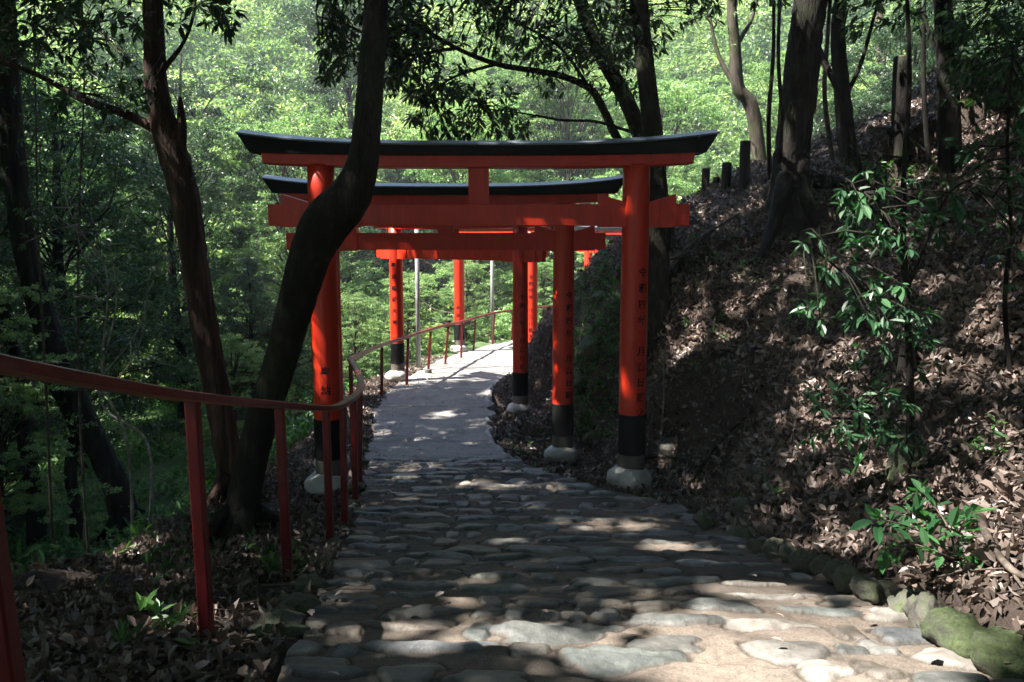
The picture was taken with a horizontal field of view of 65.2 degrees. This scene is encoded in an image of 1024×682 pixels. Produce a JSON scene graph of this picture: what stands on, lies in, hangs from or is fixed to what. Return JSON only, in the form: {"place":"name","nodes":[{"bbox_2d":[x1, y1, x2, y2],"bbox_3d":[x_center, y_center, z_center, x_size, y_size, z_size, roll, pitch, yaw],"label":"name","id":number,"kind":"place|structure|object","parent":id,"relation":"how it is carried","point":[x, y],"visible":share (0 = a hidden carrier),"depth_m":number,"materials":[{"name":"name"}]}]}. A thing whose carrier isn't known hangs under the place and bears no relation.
{"place":"outdoors","nodes":[
{"label":"outdoors","id":0,"kind":"place"},
{"bbox_2d":[3,0,1023,681],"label":"ground","id":1,"kind":"structure","parent":0,"point":[53,578],"depth_m":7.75,"materials":[{"name":"brown plant"}]},
{"bbox_2d":[0,239,75,394],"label":"evergreen tree","id":2,"kind":"object","parent":1,"relation":"on","point":[70,271],"visible":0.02,"depth_m":21.16,"materials":[{"name":"green plant"}]},
{"bbox_2d":[0,154,76,541],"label":"evergreen tree","id":3,"kind":"object","parent":1,"relation":"on","point":[10,518],"visible":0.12,"depth_m":12.07,"materials":[{"name":"green plant"}]},
{"bbox_2d":[0,0,89,565],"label":"sapling","id":4,"kind":"object","parent":1,"relation":"on","point":[26,128],"visible":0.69,"depth_m":7.79,"materials":[{"name":"brown plant"}]},
{"bbox_2d":[0,275,135,532],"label":"maple tree","id":5,"kind":"object","parent":1,"relation":"on","point":[15,398],"visible":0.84,"depth_m":11.21,"materials":[{"name":"green plant"}]},
{"bbox_2d":[0,37,140,483],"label":"evergreen tree","id":6,"kind":"object","parent":1,"relation":"on","point":[29,96],"visible":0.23,"depth_m":14.38,"materials":[{"name":"green plant"}]},
{"bbox_2d":[0,50,157,355],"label":"maple tree","id":7,"kind":"object","parent":1,"relation":"on","point":[30,142],"visible":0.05,"depth_m":21.64,"materials":[{"name":"green plant"}]},
{"bbox_2d":[0,0,164,558],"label":"tree","id":8,"kind":"object","parent":1,"relation":"on","point":[107,466],"visible":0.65,"depth_m":11.69,"materials":[{"name":"green plant"}]},
{"bbox_2d":[43,0,126,552],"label":"sapling","id":9,"kind":"object","parent":1,"relation":"on","point":[111,206],"visible":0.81,"depth_m":8.27,"materials":[{"name":"green plant"}]},
{"bbox_2d":[14,184,170,540],"bbox_3d":[-3.783,0.574,7.370,1.855,3.995,1.136,0,8,0],"label":"sapling","id":10,"kind":"object","parent":1,"relation":"on","point":[42,203],"visible":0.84,"depth_m":7.27,"materials":[{"name":"green plant"}]},
{"bbox_2d":[0,62,202,475],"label":"evergreen tree","id":11,"kind":"object","parent":1,"relation":"on","point":[148,176],"visible":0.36,"depth_m":16.81,"materials":[{"name":"green plant"}]},
{"bbox_2d":[66,226,187,524],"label":"sapling","id":12,"kind":"object","parent":1,"relation":"on","point":[141,349],"visible":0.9,"depth_m":7.76,"materials":[{"name":"green plant"}]},
{"bbox_2d":[0,0,271,508],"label":"tree","id":13,"kind":"object","parent":1,"relation":"on","point":[164,126],"visible":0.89,"depth_m":6.49,"materials":[{"name":"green plant"}]},
{"bbox_2d":[68,108,263,439],"bbox_3d":[-8.857,-1.385,20.086,5.465,8.781,5.432,1,8,8],"label":"evergreen tree","id":14,"kind":"object","parent":1,"relation":"on","point":[201,137],"visible":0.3,"depth_m":20.25,"materials":[{"name":"green plant"}]},
{"bbox_2d":[41,26,303,391],"bbox_3d":[-10.465,-3.430,25.579,7.380,11.894,7.049,-7,10,-43],"label":"evergreen tree","id":15,"kind":"object","parent":1,"relation":"on","point":[202,93],"visible":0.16,"depth_m":24.68,"materials":[{"name":"green plant"}]},
{"bbox_2d":[0,353,365,681],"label":"handrail","id":16,"kind":"object","parent":1,"relation":"on","point":[11,664],"visible":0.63,"depth_m":2.75,"materials":[{"name":"metal"}]},
{"bbox_2d":[173,332,290,462],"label":"maple tree","id":17,"kind":"object","parent":1,"relation":"on","point":[231,371],"visible":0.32,"depth_m":13.12,"materials":[{"name":"green plant"}]},
{"bbox_2d":[183,254,312,440],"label":"evergreen tree","id":18,"kind":"object","parent":1,"relation":"on","point":[261,337],"visible":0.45,"depth_m":16.84,"materials":[{"name":"green plant"}]},
{"bbox_2d":[247,609,309,640],"bbox_3d":[-0.868,1.071,2.944,0.214,0.136,0.239,4,8,26],"label":"edging stone","id":19,"kind":"object","parent":1,"relation":"on","point":[294,622],"visible":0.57,"depth_m":2.93,"materials":[{"name":"stone"}]},
{"bbox_2d":[191,0,388,548],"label":"tree","id":20,"kind":"object","parent":1,"relation":"on","point":[333,215],"visible":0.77,"depth_m":5.11,"materials":[{"name":"brown plant"}]},
{"bbox_2d":[156,106,423,419],"bbox_3d":[-5.897,-1.756,21.374,6.155,8.826,6.950,6,10,40],"label":"maple tree","id":21,"kind":"object","parent":1,"relation":"on","point":[278,239],"visible":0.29,"depth_m":20.72,"materials":[{"name":"green plant"}]},
{"bbox_2d":[2,268,583,576],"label":"undergrowth","id":22,"kind":"object","parent":1,"relation":"on","point":[303,423],"visible":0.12,"depth_m":13.41,"materials":[{"name":"green plant"}]},
{"bbox_2d":[272,592,321,619],"bbox_3d":[-0.885,1.099,3.282,0.209,0.112,0.200,0,8,0],"label":"edging stone","id":23,"kind":"object","parent":1,"relation":"on","point":[305,602],"visible":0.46,"depth_m":3.26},
{"bbox_2d":[291,573,327,595],"bbox_3d":[-0.939,1.140,3.704,0.168,0.105,0.190,-3,8,-21],"label":"edging stone","id":24,"kind":"object","parent":1,"relation":"on","point":[315,579],"visible":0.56,"depth_m":3.67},
{"bbox_2d":[260,91,364,442],"bbox_3d":[-2.298,-0.686,9.531,1.356,4.563,0.603,3,8,23],"label":"sapling","id":25,"kind":"object","parent":1,"relation":"on","point":[348,422],"visible":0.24,"depth_m":9.70,"materials":[{"name":"green plant"}]},
{"bbox_2d":[273,295,354,412],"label":"maple tree","id":26,"kind":"object","parent":1,"relation":"on","point":[303,361],"visible":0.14,"depth_m":19.57,"materials":[{"name":"green plant"}]},
{"bbox_2d":[308,555,334,565],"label":"edging stone","id":27,"kind":"object","parent":1,"relation":"on","point":[319,560],"visible":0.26,"depth_m":4.22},
{"bbox_2d":[253,0,423,283],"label":"evergreen tree","id":28,"kind":"object","parent":1,"relation":"on","point":[330,96],"visible":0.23,"depth_m":31.11,"materials":[{"name":"green plant"}]},
{"bbox_2d":[341,291,390,385],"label":"maple tree","id":29,"kind":"object","parent":1,"relation":"on","point":[353,337],"visible":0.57,"depth_m":16.27,"materials":[{"name":"green plant"}]},
{"bbox_2d":[24,0,725,250],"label":"tree","id":30,"kind":"object","parent":1,"relation":"on","point":[594,37],"visible":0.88,"depth_m":8.10,"materials":[{"name":"green plant"}]},
{"bbox_2d":[372,297,433,375],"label":"evergreen tree","id":31,"kind":"object","parent":1,"relation":"on","point":[387,317],"visible":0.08,"depth_m":25.56,"materials":[{"name":"green plant"}]},
{"bbox_2d":[367,271,451,364],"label":"maple tree","id":32,"kind":"object","parent":1,"relation":"on","point":[409,299],"visible":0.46,"depth_m":18.65,"materials":[{"name":"green plant"}]},
{"bbox_2d":[414,229,422,369],"bbox_3d":[-1.817,-0.914,15.412,0.180,3.080,0.180,0,8,0],"label":"metal pole","id":33,"kind":"object","parent":1,"relation":"on","point":[418,337],"visible":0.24,"depth_m":15.42,"materials":[{"name":"grey metal"}]},
{"bbox_2d":[261,174,622,467],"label":"torii gate","id":34,"kind":"structure","parent":1,"relation":"on","point":[563,243],"depth_m":8.78,"materials":[{"name":"paint"}]},
{"bbox_2d":[348,306,552,398],"bbox_3d":[0.135,-0.111,17.739,3.227,1.679,17.490,3,8,23],"label":"handrail","id":35,"kind":"object","parent":1,"relation":"on","point":[373,348],"visible":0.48,"depth_m":15.09,"materials":[{"name":"red paint"}]},
{"bbox_2d":[373,226,547,414],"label":"torii gate","id":36,"kind":"structure","parent":1,"relation":"on","point":[520,259],"depth_m":12.51,"materials":[{"name":"paint"}]},
{"bbox_2d":[423,260,503,346],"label":"maple tree","id":37,"kind":"object","parent":1,"relation":"on","point":[476,265],"visible":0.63,"depth_m":20.98,"materials":[{"name":"green plant"}]},
{"bbox_2d":[359,94,574,345],"bbox_3d":[-1.329,-3.062,27.040,7.972,10.118,7.857,-2,8,-16],"label":"maple tree","id":38,"kind":"object","parent":1,"relation":"on","point":[524,177],"visible":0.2,"depth_m":26.51,"materials":[{"name":"green plant"}]},
{"bbox_2d":[235,129,719,497],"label":"torii gate","id":39,"kind":"structure","parent":1,"relation":"on","point":[635,213],"depth_m":6.86,"materials":[{"name":"paint"}]},
{"bbox_2d":[489,261,495,342],"bbox_3d":[-0.499,-1.449,20.183,0.180,3.080,0.180,0,8,0],"label":"metal pole","id":40,"kind":"object","parent":1,"relation":"on","point":[492,284],"visible":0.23,"depth_m":20.18,"materials":[{"name":"grey metal"}]},
{"bbox_2d":[449,226,552,353],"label":"torii gate","id":41,"kind":"structure","parent":1,"relation":"on","point":[532,295],"depth_m":17.75,"materials":[{"name":"paint"}]},
{"bbox_2d":[397,0,622,196],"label":"maple tree","id":42,"kind":"object","parent":1,"relation":"on","point":[476,78],"visible":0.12,"depth_m":33.54,"materials":[{"name":"green plant"}]},
{"bbox_2d":[0,0,1023,409],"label":"distant woodland","id":43,"kind":"object","parent":1,"relation":"on","point":[696,58],"visible":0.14,"depth_m":40.12,"materials":[{"name":"green plant"}]},
{"bbox_2d":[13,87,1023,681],"bbox_3d":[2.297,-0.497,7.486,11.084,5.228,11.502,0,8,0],"label":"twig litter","id":44,"kind":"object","parent":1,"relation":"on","point":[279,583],"visible":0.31,"depth_m":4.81,"materials":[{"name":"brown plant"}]},
{"bbox_2d":[49,153,1011,652],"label":"weeds","id":45,"kind":"object","parent":1,"relation":"on","point":[147,603],"visible":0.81,"depth_m":8.13,"materials":[{"name":"green plant"}]},
{"bbox_2d":[500,257,576,339],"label":"maple tree","id":46,"kind":"object","parent":1,"relation":"on","point":[541,287],"visible":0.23,"depth_m":23.87,"materials":[{"name":"green plant"}]},
{"bbox_2d":[482,20,615,301],"bbox_3d":[1.117,-6.727,32.462,6.742,11.377,7.059,1,8,6],"label":"evergreen tree","id":47,"kind":"object","parent":1,"relation":"on","point":[516,88],"visible":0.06,"depth_m":30.95,"materials":[{"name":"green plant"}]},
{"bbox_2d":[451,48,670,321],"bbox_3d":[1.594,-4.439,29.384,9.168,11.636,9.035,-5,9,-36],"label":"maple tree","id":48,"kind":"object","parent":1,"relation":"on","point":[616,111],"visible":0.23,"depth_m":28.40,"materials":[{"name":"green plant"}]},
{"bbox_2d":[573,366,587,393],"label":"bank rock","id":49,"kind":"object","parent":1,"relation":"on","point":[579,382],"visible":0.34,"depth_m":9.75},
{"bbox_2d":[580,334,600,359],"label":"bank rock","id":50,"kind":"object","parent":1,"relation":"on","point":[588,349],"visible":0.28,"depth_m":9.72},
{"bbox_2d":[582,428,598,444],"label":"bank rock","id":51,"kind":"object","parent":1,"relation":"on","point":[590,436],"visible":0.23,"depth_m":9.38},
{"bbox_2d":[589,291,605,305],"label":"bank rock","id":52,"kind":"object","parent":1,"relation":"on","point":[595,296],"visible":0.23,"depth_m":11.21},
{"bbox_2d":[574,226,621,267],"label":"torii gate","id":53,"kind":"structure","parent":1,"relation":"on","point":[607,230],"depth_m":21.98,"materials":[{"name":"paint"}]},
{"bbox_2d":[616,0,692,418],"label":"tree","id":54,"kind":"object","parent":1,"relation":"on","point":[659,285],"visible":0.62,"depth_m":8.41,"materials":[{"name":"brown plant"}]},
{"bbox_2d":[570,74,738,262],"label":"maple tree","id":55,"kind":"object","parent":1,"relation":"on","point":[674,181],"visible":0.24,"depth_m":24.13,"materials":[{"name":"green plant"}]},
{"bbox_2d":[660,350,664,438],"bbox_3d":[1.482,0.517,7.862,0.032,0.788,0.561,1,8,10],"label":"fallen branch","id":56,"kind":"object","parent":1,"relation":"on","point":[661,437],"visible":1,"depth_m":7.79,"materials":[{"name":"wood"}]},
{"bbox_2d":[656,437,673,454],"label":"bank rock","id":57,"kind":"object","parent":1,"relation":"on","point":[666,446],"visible":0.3,"depth_m":7.55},
{"bbox_2d":[645,453,687,462],"bbox_3d":[1.452,1.109,7.517,0.468,0.087,0.085,6,10,41],"label":"fallen branch","id":58,"kind":"object","parent":1,"relation":"on","point":[651,456],"visible":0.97,"depth_m":7.54,"materials":[{"name":"wood"}]},
{"bbox_2d":[701,168,709,190],"bbox_3d":[2.967,-2.285,12.307,0.138,0.731,0.133,0,8,0],"label":"log post","id":59,"kind":"object","parent":1,"relation":"on","point":[705,181],"visible":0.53,"depth_m":12.23,"materials":[{"name":"brown wood"}]},
{"bbox_2d":[675,209,745,259],"bbox_3d":[2.325,-1.223,9.166,1.396,0.599,0.124,-7,10,-43],"label":"fallen branch","id":60,"kind":"object","parent":1,"relation":"on","point":[692,245],"visible":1,"depth_m":8.91,"materials":[{"name":"wood"}]},
{"bbox_2d":[688,410,752,484],"bbox_3d":[1.824,0.925,6.996,0.549,0.735,0.130,4,8,26],"label":"fallen branch","id":61,"kind":"object","parent":1,"relation":"on","point":[700,468],"visible":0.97,"depth_m":7.07,"materials":[{"name":"wood"}]},
{"bbox_2d":[721,162,731,192],"bbox_3d":[3.152,-2.289,11.803,0.154,0.673,0.154,0,8,0],"label":"log post","id":62,"kind":"object","parent":1,"relation":"on","point":[726,175],"visible":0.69,"depth_m":11.73,"materials":[{"name":"brown wood"}]},
{"bbox_2d":[725,524,743,536],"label":"kerb stone","id":63,"kind":"object","parent":1,"relation":"on","point":[732,530],"visible":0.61,"depth_m":5.10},
{"bbox_2d":[680,0,790,161],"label":"tree","id":64,"kind":"object","parent":1,"relation":"on","point":[744,96],"visible":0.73,"depth_m":13.98,"materials":[{"name":"brown plant"}]},
{"bbox_2d":[729,497,753,516],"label":"kerb stone","id":65,"kind":"object","parent":1,"relation":"on","point":[737,503],"visible":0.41,"depth_m":5.50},
{"bbox_2d":[738,140,750,195],"bbox_3d":[3.304,-2.371,11.388,0.161,0.932,0.160,0,8,0],"label":"log post","id":66,"kind":"object","parent":1,"relation":"on","point":[744,163],"visible":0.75,"depth_m":11.32,"materials":[{"name":"brown wood"}]},
{"bbox_2d":[740,527,758,539],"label":"kerb stone","id":67,"kind":"object","parent":1,"relation":"on","point":[746,534],"visible":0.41,"depth_m":5.02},
{"bbox_2d":[741,465,763,482],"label":"bank rock","id":68,"kind":"object","parent":1,"relation":"on","point":[748,470],"visible":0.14,"depth_m":5.86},
{"bbox_2d":[688,56,883,180],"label":"maple tree","id":69,"kind":"object","parent":1,"relation":"on","point":[754,68],"visible":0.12,"depth_m":22.64,"materials":[{"name":"green plant"}]},
{"bbox_2d":[803,548,819,574],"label":"kerb stone","id":70,"kind":"object","parent":1,"relation":"on","point":[813,553],"visible":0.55,"depth_m":4.06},
{"bbox_2d":[809,554,830,575],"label":"kerb stone","id":71,"kind":"object","parent":1,"relation":"on","point":[817,564],"visible":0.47,"depth_m":3.98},
{"bbox_2d":[822,0,847,164],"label":"tree","id":72,"kind":"object","parent":1,"relation":"on","point":[825,109],"visible":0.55,"depth_m":9.51,"materials":[{"name":"brown plant"}]},
{"bbox_2d":[824,0,877,164],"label":"tree","id":73,"kind":"object","parent":1,"relation":"on","point":[839,65],"visible":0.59,"depth_m":9.38,"materials":[{"name":"brown plant"}]},
{"bbox_2d":[840,453,863,482],"bbox_3d":[1.955,0.749,4.616,0.112,0.234,0.086,0,8,0],"label":"seedling","id":74,"kind":"object","parent":1,"relation":"on","point":[858,458],"visible":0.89,"depth_m":4.61,"materials":[{"name":"green plant"}]},
{"bbox_2d":[690,0,1023,263],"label":"tree","id":75,"kind":"object","parent":1,"relation":"on","point":[793,179],"visible":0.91,"depth_m":8.75,"materials":[{"name":"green plant"}]},
{"bbox_2d":[865,114,888,124],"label":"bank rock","id":76,"kind":"object","parent":1,"relation":"on","point":[870,121],"visible":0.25,"depth_m":11.11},
{"bbox_2d":[789,0,977,459],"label":"sapling","id":77,"kind":"object","parent":1,"relation":"on","point":[850,312],"visible":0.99,"depth_m":3.90,"materials":[{"name":"green plant"}]},
{"bbox_2d":[876,2,894,76],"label":"tree","id":78,"kind":"object","parent":1,"relation":"on","point":[881,15],"visible":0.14,"depth_m":38.38,"materials":[{"name":"green plant"}]},
{"bbox_2d":[878,580,893,603],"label":"kerb stone","id":79,"kind":"object","parent":1,"relation":"on","point":[886,584],"visible":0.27,"depth_m":3.45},
{"bbox_2d":[856,125,924,166],"bbox_3d":[4.606,-2.403,10.159,0.471,0.589,2.017,0,8,0],"label":"fallen branch","id":80,"kind":"object","parent":1,"relation":"on","point":[912,140],"visible":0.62,"depth_m":9.26,"materials":[{"name":"wood"}]},
{"bbox_2d":[891,55,908,163],"bbox_3d":[4.474,-2.652,9.220,0.227,1.203,0.188,0,8,0],"label":"log post","id":81,"kind":"object","parent":1,"relation":"on","point":[899,88],"visible":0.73,"depth_m":9.15,"materials":[{"name":"brown plant"}]},
{"bbox_2d":[883,434,921,488],"bbox_3d":[2.161,0.724,4.396,0.253,0.400,0.264,0,8,0],"label":"tree stump","id":82,"kind":"object","parent":1,"relation":"on","point":[897,459],"visible":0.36,"depth_m":4.34,"materials":[{"name":"wood"}]},
{"bbox_2d":[887,587,917,612],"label":"kerb stone","id":83,"kind":"object","parent":1,"relation":"on","point":[897,599],"visible":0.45,"depth_m":3.20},
{"bbox_2d":[827,2,984,114],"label":"evergreen tree","id":84,"kind":"object","parent":1,"relation":"on","point":[882,93],"visible":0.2,"depth_m":17.65,"materials":[{"name":"green plant"}]},
{"bbox_2d":[895,343,922,387],"bbox_3d":[2.720,0.253,5.511,0.182,0.479,0.182,0,8,0],"label":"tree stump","id":85,"kind":"object","parent":1,"relation":"on","point":[901,366],"visible":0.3,"depth_m":5.45,"materials":[{"name":"wood"}]},
{"bbox_2d":[854,437,973,489],"bbox_3d":[2.136,0.678,4.314,0.588,0.406,0.152,7,10,43],"label":"fallen branch","id":86,"kind":"object","parent":1,"relation":"on","point":[866,482],"visible":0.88,"depth_m":4.25,"materials":[{"name":"wood"}]},
{"bbox_2d":[811,0,1023,140],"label":"evergreen tree","id":87,"kind":"object","parent":1,"relation":"on","point":[857,109],"visible":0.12,"depth_m":21.25,"materials":[{"name":"green plant"}]},
{"bbox_2d":[849,478,995,574],"bbox_3d":[1.665,0.819,3.140,0.615,0.534,0.357,-2,8,-15],"label":"seedling","id":88,"kind":"object","parent":1,"relation":"on","point":[955,517],"visible":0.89,"depth_m":3.12,"materials":[{"name":"green plant"}]},
{"bbox_2d":[908,592,943,629],"bbox_3d":[1.555,1.028,2.986,0.150,0.188,0.181,0,8,0],"label":"kerb stone","id":89,"kind":"object","parent":1,"relation":"on","point":[923,604],"visible":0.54,"depth_m":2.95,"materials":[{"name":"stone"}]},
{"bbox_2d":[921,2,932,165],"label":"tree","id":90,"kind":"object","parent":1,"relation":"on","point":[927,144],"visible":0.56,"depth_m":9.12,"materials":[{"name":"brown plant"}]},
{"bbox_2d":[854,0,1023,112],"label":"evergreen tree","id":91,"kind":"object","parent":1,"relation":"on","point":[878,72],"visible":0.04,"depth_m":21.86,"materials":[{"name":"green plant"}]},
{"bbox_2d":[920,606,959,638],"bbox_3d":[1.537,1.014,2.848,0.159,0.131,0.141,0,8,0],"label":"mossy boulder","id":92,"kind":"object","parent":1,"relation":"on","point":[926,623],"visible":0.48,"depth_m":2.84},
{"bbox_2d":[929,612,984,658],"bbox_3d":[1.544,1.032,2.732,0.184,0.190,0.241,0,8,0],"label":"mossy boulder","id":93,"kind":"object","parent":1,"relation":"on","point":[953,631],"visible":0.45,"depth_m":2.70,"materials":[{"name":"stone"}]},
{"bbox_2d":[921,0,1023,177],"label":"tree","id":94,"kind":"object","parent":1,"relation":"on","point":[949,123],"visible":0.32,"depth_m":8.80,"materials":[{"name":"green plant"}]},
{"bbox_2d":[923,429,1023,474],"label":"fallen branch","id":95,"kind":"object","parent":1,"relation":"on","point":[942,462],"visible":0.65,"depth_m":4.15,"materials":[{"name":"wood"}]},
{"bbox_2d":[945,47,1023,376],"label":"sapling","id":96,"kind":"object","parent":1,"relation":"on","point":[1007,168],"visible":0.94,"depth_m":4.81,"materials":[{"name":"green plant"}]},
{"bbox_2d":[970,627,1023,678],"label":"mossy boulder","id":97,"kind":"object","parent":1,"relation":"on","point":[992,650],"visible":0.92,"depth_m":2.52,"materials":[{"name":"stone"}]},
{"bbox_2d":[974,511,1023,587],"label":"fallen branch","id":98,"kind":"object","parent":1,"relation":"on","point":[1005,563],"visible":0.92,"depth_m":3.02,"materials":[{"name":"wood"}]},
{"bbox_2d":[976,0,1023,56],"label":"evergreen tree","id":99,"kind":"object","parent":1,"relation":"on","point":[1010,9],"visible":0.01,"depth_m":22.58,"materials":[{"name":"green plant"}]},
{"bbox_2d":[277,340,1023,681],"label":"stone path","id":100,"kind":"structure","parent":0,"point":[719,618],"depth_m":3.63,"materials":[{"name":"stone"}]},
{"bbox_2d":[692,509,716,529],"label":"kerb stone","id":101,"kind":"object","parent":100,"relation":"on","point":[703,519],"visible":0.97,"depth_m":5.44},
{"bbox_2d":[746,536,767,553],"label":"kerb stone","id":102,"kind":"object","parent":100,"relation":"on","point":[754,545],"visible":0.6,"depth_m":4.63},
{"bbox_2d":[762,537,784,558],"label":"kerb stone","id":103,"kind":"object","parent":100,"relation":"on","point":[772,544],"visible":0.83,"depth_m":4.44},
{"bbox_2d":[779,542,795,562],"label":"kerb stone","id":104,"kind":"object","parent":100,"relation":"on","point":[786,549],"visible":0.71,"depth_m":4.34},
{"bbox_2d":[789,547,810,573],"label":"kerb stone","id":105,"kind":"object","parent":100,"relation":"on","point":[798,556],"visible":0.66,"depth_m":4.09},
{"bbox_2d":[822,558,848,584],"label":"kerb stone","id":106,"kind":"object","parent":100,"relation":"on","point":[830,567],"visible":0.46,"depth_m":3.82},
{"bbox_2d":[831,563,861,593],"bbox_3d":[1.528,1.086,3.651,0.151,0.155,0.156,0,8,0],"label":"kerb stone","id":107,"kind":"object","parent":100,"relation":"on","point":[843,575],"visible":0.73,"depth_m":3.60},
{"bbox_2d":[849,574,885,603],"bbox_3d":[1.528,1.081,3.442,0.165,0.152,0.148,-7,11,-44],"label":"kerb stone","id":108,"kind":"object","parent":100,"relation":"on","point":[864,587],"visible":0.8,"depth_m":3.38,"materials":[{"name":"stone"}]},
{"bbox_2d":[902,594,918,616],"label":"kerb stone","id":109,"kind":"object","parent":100,"relation":"on","point":[911,599],"visible":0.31,"depth_m":3.07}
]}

